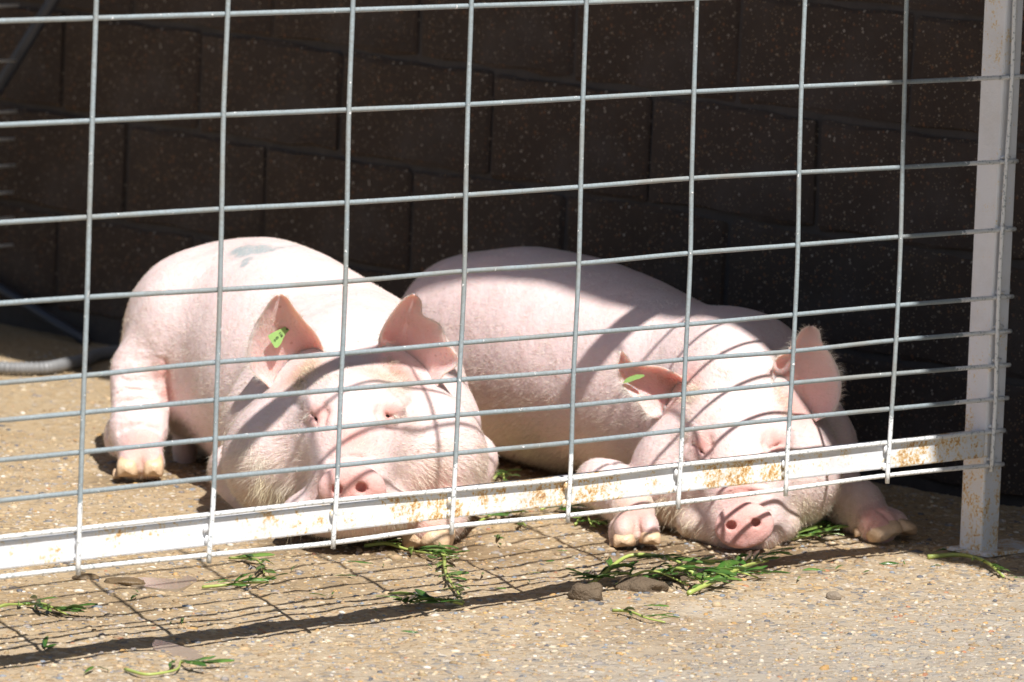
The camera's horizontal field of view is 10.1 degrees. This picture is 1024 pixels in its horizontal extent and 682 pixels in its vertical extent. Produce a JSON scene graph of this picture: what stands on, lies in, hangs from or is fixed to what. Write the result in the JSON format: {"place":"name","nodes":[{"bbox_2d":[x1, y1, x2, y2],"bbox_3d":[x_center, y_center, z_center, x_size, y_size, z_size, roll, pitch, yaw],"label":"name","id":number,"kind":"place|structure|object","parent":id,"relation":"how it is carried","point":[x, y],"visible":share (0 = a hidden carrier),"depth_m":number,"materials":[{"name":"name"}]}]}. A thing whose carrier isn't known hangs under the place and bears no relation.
{"place":"outdoors","nodes":[
{"label":"outdoors","id":0,"kind":"place"},
{"bbox_2d":[0,324,1023,681],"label":"ground","id":1,"kind":"structure","parent":0,"point":[20,342],"depth_m":9.24,"materials":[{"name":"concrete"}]},
{"bbox_2d":[0,4,19,246],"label":"panel","id":2,"kind":"object","parent":1,"relation":"on","point":[7,138],"visible":0.98,"depth_m":12.22,"materials":[{"name":"metal"}]},
{"bbox_2d":[0,600,32,607],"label":"weed sprig","id":3,"kind":"object","parent":1,"relation":"on","point":[12,604],"visible":1,"depth_m":9.02,"materials":[{"name":"green plant"}]},
{"bbox_2d":[0,0,59,96],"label":"metal bar","id":4,"kind":"object","parent":1,"relation":"on","point":[26,43],"visible":1,"depth_m":12.22,"materials":[{"name":"grey metal"}]},
{"bbox_2d":[0,283,90,344],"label":"steel pipe","id":5,"kind":"object","parent":1,"relation":"on","point":[59,324],"visible":0.84,"depth_m":12.31,"materials":[{"name":"grey metal"}]},
{"bbox_2d":[42,636,48,646],"bbox_3d":[-0.699,0.450,8.700,0.008,0.009,0.052,2,7,3],"label":"leaf scrap","id":6,"kind":"object","parent":1,"relation":"on","point":[45,640],"visible":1,"depth_m":8.70,"materials":[{"name":"green plant"}]},
{"bbox_2d":[42,644,56,648],"bbox_3d":[-0.690,0.456,8.678,0.010,0.004,0.039,4,8,37],"label":"leaf scrap","id":7,"kind":"object","parent":1,"relation":"on","point":[49,645],"visible":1,"depth_m":8.68,"materials":[{"name":"green plant"}]},
{"bbox_2d":[0,345,119,374],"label":"hose","id":8,"kind":"object","parent":1,"relation":"on","point":[60,365],"visible":0.77,"depth_m":11.74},
{"bbox_2d":[27,595,97,615],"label":"weed sprig","id":9,"kind":"object","parent":1,"relation":"on","point":[61,609],"visible":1,"depth_m":8.98,"materials":[{"name":"green plant"}]},
{"bbox_2d":[72,617,86,621],"bbox_3d":[-0.666,0.428,8.941,0.022,0.005,0.014,2,7,2],"label":"stone","id":10,"kind":"object","parent":1,"relation":"on","point":[81,619],"visible":1,"depth_m":8.94,"materials":[{"name":"beige stone"}]},
{"bbox_2d":[72,573,98,579],"bbox_3d":[-0.682,0.377,9.298,0.042,0.009,0.035,-5,10,-44],"label":"mud clod","id":11,"kind":"object","parent":1,"relation":"on","point":[85,576],"visible":0.94,"depth_m":9.29,"materials":[{"name":"brown soil"}]},
{"bbox_2d":[104,577,145,585],"bbox_3d":[-0.619,0.383,9.293,0.068,0.010,0.050,3,7,4],"label":"mud clod","id":12,"kind":"object","parent":1,"relation":"on","point":[125,581],"visible":1,"depth_m":9.28,"materials":[{"name":"brown soil"}]},
{"bbox_2d":[124,660,181,675],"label":"weed sprig","id":13,"kind":"object","parent":1,"relation":"on","point":[170,663],"visible":1,"depth_m":8.49,"materials":[{"name":"yellow plant"}]},
{"bbox_2d":[131,570,196,591],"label":"leaf","id":14,"kind":"object","parent":1,"relation":"on","point":[167,584],"visible":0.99,"depth_m":9.29,"materials":[{"name":"plant"}]},
{"bbox_2d":[152,639,203,659],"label":"leaf","id":15,"kind":"object","parent":1,"relation":"on","point":[179,650],"visible":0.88,"depth_m":8.72,"materials":[{"name":"plant"}]},
{"bbox_2d":[171,656,234,666],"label":"weed sprig","id":16,"kind":"object","parent":1,"relation":"on","point":[198,662],"visible":1,"depth_m":8.56,"materials":[{"name":"green plant"}]},
{"bbox_2d":[202,573,287,588],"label":"weed sprig","id":17,"kind":"object","parent":1,"relation":"on","point":[254,580],"visible":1,"depth_m":9.28,"materials":[{"name":"green plant"}]},
{"bbox_2d":[229,553,275,573],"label":"weed sprig","id":18,"kind":"object","parent":1,"relation":"on","point":[251,556],"visible":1,"depth_m":9.49,"materials":[{"name":"green plant"}]},
{"bbox_2d":[103,237,499,550],"bbox_3d":[-0.375,0.082,10.257,0.559,0.461,1.399,-1,8,-23],"label":"pig","id":19,"kind":"object","parent":1,"relation":"on","point":[165,329],"visible":0.75,"depth_m":9.90},
{"bbox_2d":[346,561,372,563],"bbox_3d":[-0.248,0.363,9.523,0.050,0.005,0.007,3,25,-31],"label":"leaf scrap","id":20,"kind":"object","parent":1,"relation":"on","point":[360,562],"visible":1,"depth_m":9.52,"materials":[{"name":"green plant"}]},
{"bbox_2d":[403,630,417,632],"bbox_3d":[-0.157,0.445,8.900,0.027,0.003,0.006,0,32,-9],"label":"leaf scrap","id":21,"kind":"object","parent":1,"relation":"on","point":[408,631],"visible":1,"depth_m":8.90,"materials":[{"name":"green plant"}]},
{"bbox_2d":[364,539,457,554],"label":"weed sprig","id":22,"kind":"object","parent":1,"relation":"on","point":[393,544],"visible":1,"depth_m":9.69,"materials":[{"name":"green plant"}]},
{"bbox_2d":[376,589,462,604],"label":"weed sprig","id":23,"kind":"object","parent":1,"relation":"on","point":[423,596],"visible":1,"depth_m":9.17,"materials":[{"name":"green plant"}]},
{"bbox_2d":[415,541,469,557],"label":"weed sprig","id":24,"kind":"object","parent":1,"relation":"on","point":[439,549],"visible":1,"depth_m":9.61,"materials":[{"name":"green plant"}]},
{"bbox_2d":[433,549,469,603],"bbox_3d":[-0.098,0.378,9.436,0.052,0.022,0.560,2,7,-4],"label":"weed sprig","id":25,"kind":"object","parent":1,"relation":"on","point":[450,574],"visible":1,"depth_m":9.40,"materials":[{"name":"green plant"}]},
{"bbox_2d":[478,509,532,520],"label":"weed sprig","id":26,"kind":"object","parent":1,"relation":"on","point":[495,514],"visible":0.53,"depth_m":10.03,"materials":[{"name":"green plant"}]},
{"bbox_2d":[493,468,520,480],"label":"weed sprig","id":27,"kind":"object","parent":1,"relation":"on","point":[501,471],"visible":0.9,"depth_m":10.50,"materials":[{"name":"green plant"}]},
{"bbox_2d":[0,0,1023,506],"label":"block wall","id":28,"kind":"structure","parent":1,"relation":"on","point":[172,66],"depth_m":11.23,"materials":[{"name":"brick"}]},
{"bbox_2d":[0,0,1023,579],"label":"panel","id":29,"kind":"object","parent":1,"relation":"on","point":[976,446],"visible":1,"depth_m":9.12,"materials":[{"name":"metal"}]},
{"bbox_2d":[540,503,588,511],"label":"weed sprig","id":30,"kind":"object","parent":1,"relation":"on","point":[573,509],"visible":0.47,"depth_m":10.16,"materials":[{"name":"green plant"}]},
{"bbox_2d":[567,582,602,600],"bbox_3d":[0.117,0.399,9.286,0.059,0.028,0.041,3,7,4],"label":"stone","id":31,"kind":"object","parent":1,"relation":"on","point":[586,592],"visible":1,"depth_m":9.27,"materials":[{"name":"brown stone"}]},
{"bbox_2d":[572,510,610,528],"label":"weed sprig","id":32,"kind":"object","parent":1,"relation":"on","point":[596,520],"visible":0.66,"depth_m":9.99,"materials":[{"name":"green plant"}]},
{"bbox_2d":[566,563,632,579],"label":"weed sprig","id":33,"kind":"object","parent":1,"relation":"on","point":[589,575],"visible":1,"depth_m":9.42,"materials":[{"name":"green plant"}]},
{"bbox_2d":[613,576,668,592],"bbox_3d":[0.208,0.393,9.391,0.089,0.022,0.054,4,7,13],"label":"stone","id":34,"kind":"object","parent":1,"relation":"on","point":[642,584],"visible":1,"depth_m":9.38,"materials":[{"name":"brown stone"}]},
{"bbox_2d":[612,606,680,622],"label":"weed sprig","id":35,"kind":"object","parent":1,"relation":"on","point":[628,610],"visible":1,"depth_m":9.10,"materials":[{"name":"green plant"}]},
{"bbox_2d":[616,562,694,585],"bbox_3d":[0.236,0.379,9.451,0.130,0.032,0.109,3,7,5],"label":"weed sprig","id":36,"kind":"object","parent":1,"relation":"on","point":[653,571],"visible":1,"depth_m":9.45,"materials":[{"name":"green plant"}]},
{"bbox_2d":[644,604,668,606],"bbox_3d":[0.229,0.419,9.215,0.044,0.004,0.011,1,-1,40],"label":"leaf scrap","id":37,"kind":"object","parent":1,"relation":"on","point":[657,605],"visible":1,"depth_m":9.21,"materials":[{"name":"green plant"}]},
{"bbox_2d":[401,246,916,549],"bbox_3d":[0.221,0.081,10.441,0.565,0.437,1.431,-1,8,-21],"label":"pig","id":38,"kind":"object","parent":1,"relation":"on","point":[499,304],"visible":0.7,"depth_m":10.12},
{"bbox_2d":[587,553,733,584],"bbox_3d":[0.240,0.372,9.460,0.239,0.042,0.182,2,7,1],"label":"weed sprig","id":39,"kind":"object","parent":1,"relation":"on","point":[610,563],"visible":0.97,"depth_m":9.49,"materials":[{"name":"green plant"}]},
{"bbox_2d":[655,572,696,580],"bbox_3d":[0.269,0.384,9.506,0.069,0.012,0.046,-2,8,-29],"label":"dung lump","id":40,"kind":"object","parent":1,"relation":"on","point":[678,577],"visible":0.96,"depth_m":9.49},
{"bbox_2d":[663,564,741,583],"bbox_3d":[0.303,0.380,9.440,0.150,0.028,0.086,4,8,17],"label":"weed sprig","id":41,"kind":"object","parent":1,"relation":"on","point":[724,571],"visible":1,"depth_m":9.44,"materials":[{"name":"green plant"}]},
{"bbox_2d":[673,547,793,571],"bbox_3d":[0.364,0.364,9.642,0.286,0.022,0.057,-5,10,-44],"label":"weed sprig","id":42,"kind":"object","parent":1,"relation":"on","point":[706,560],"visible":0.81,"depth_m":9.67,"materials":[{"name":"green plant"}]},
{"bbox_2d":[686,551,789,595],"bbox_3d":[0.369,0.374,9.536,0.061,0.028,0.428,4,8,18],"label":"weed sprig","id":43,"kind":"object","parent":1,"relation":"on","point":[696,588],"visible":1,"depth_m":9.48,"materials":[{"name":"green plant"}]},
{"bbox_2d":[699,560,789,582],"bbox_3d":[0.373,0.376,9.520,0.154,0.029,0.079,0,7,-13],"label":"weed sprig","id":44,"kind":"object","parent":1,"relation":"on","point":[735,562],"visible":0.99,"depth_m":9.51,"materials":[{"name":"green plant"}]},
{"bbox_2d":[803,568,824,570],"bbox_3d":[0.500,0.379,9.625,0.038,0.006,0.009,-3,12,-10],"label":"leaf scrap","id":45,"kind":"object","parent":1,"relation":"on","point":[814,569],"visible":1,"depth_m":9.63,"materials":[{"name":"green plant"}]},
{"bbox_2d":[788,523,849,540],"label":"weed sprig","id":46,"kind":"object","parent":1,"relation":"on","point":[819,532],"visible":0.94,"depth_m":9.96,"materials":[{"name":"green plant"}]},
{"bbox_2d":[810,520,833,530],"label":"weed sprig","id":47,"kind":"object","parent":1,"relation":"on","point":[823,522],"visible":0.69,"depth_m":10.07,"materials":[{"name":"green plant"}]},
{"bbox_2d":[826,591,840,599],"bbox_3d":[0.520,0.411,9.393,0.024,0.013,0.018,-1,8,-20],"label":"stone","id":48,"kind":"object","parent":1,"relation":"on","point":[833,595],"visible":1,"depth_m":9.39,"materials":[{"name":"beige stone"}]},
{"bbox_2d":[879,561,898,564],"bbox_3d":[0.632,0.372,9.739,0.034,0.006,0.007,1,30,2],"label":"leaf scrap","id":49,"kind":"object","parent":1,"relation":"on","point":[887,563],"visible":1,"depth_m":9.74,"materials":[{"name":"green plant"}]},
{"bbox_2d":[927,548,1015,577],"bbox_3d":[0.772,0.374,9.745,0.078,0.020,0.272,0,7,-16],"label":"weed sprig","id":50,"kind":"object","parent":1,"relation":"on","point":[996,567],"visible":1,"depth_m":9.83,"materials":[{"name":"green plant"}]}
]}

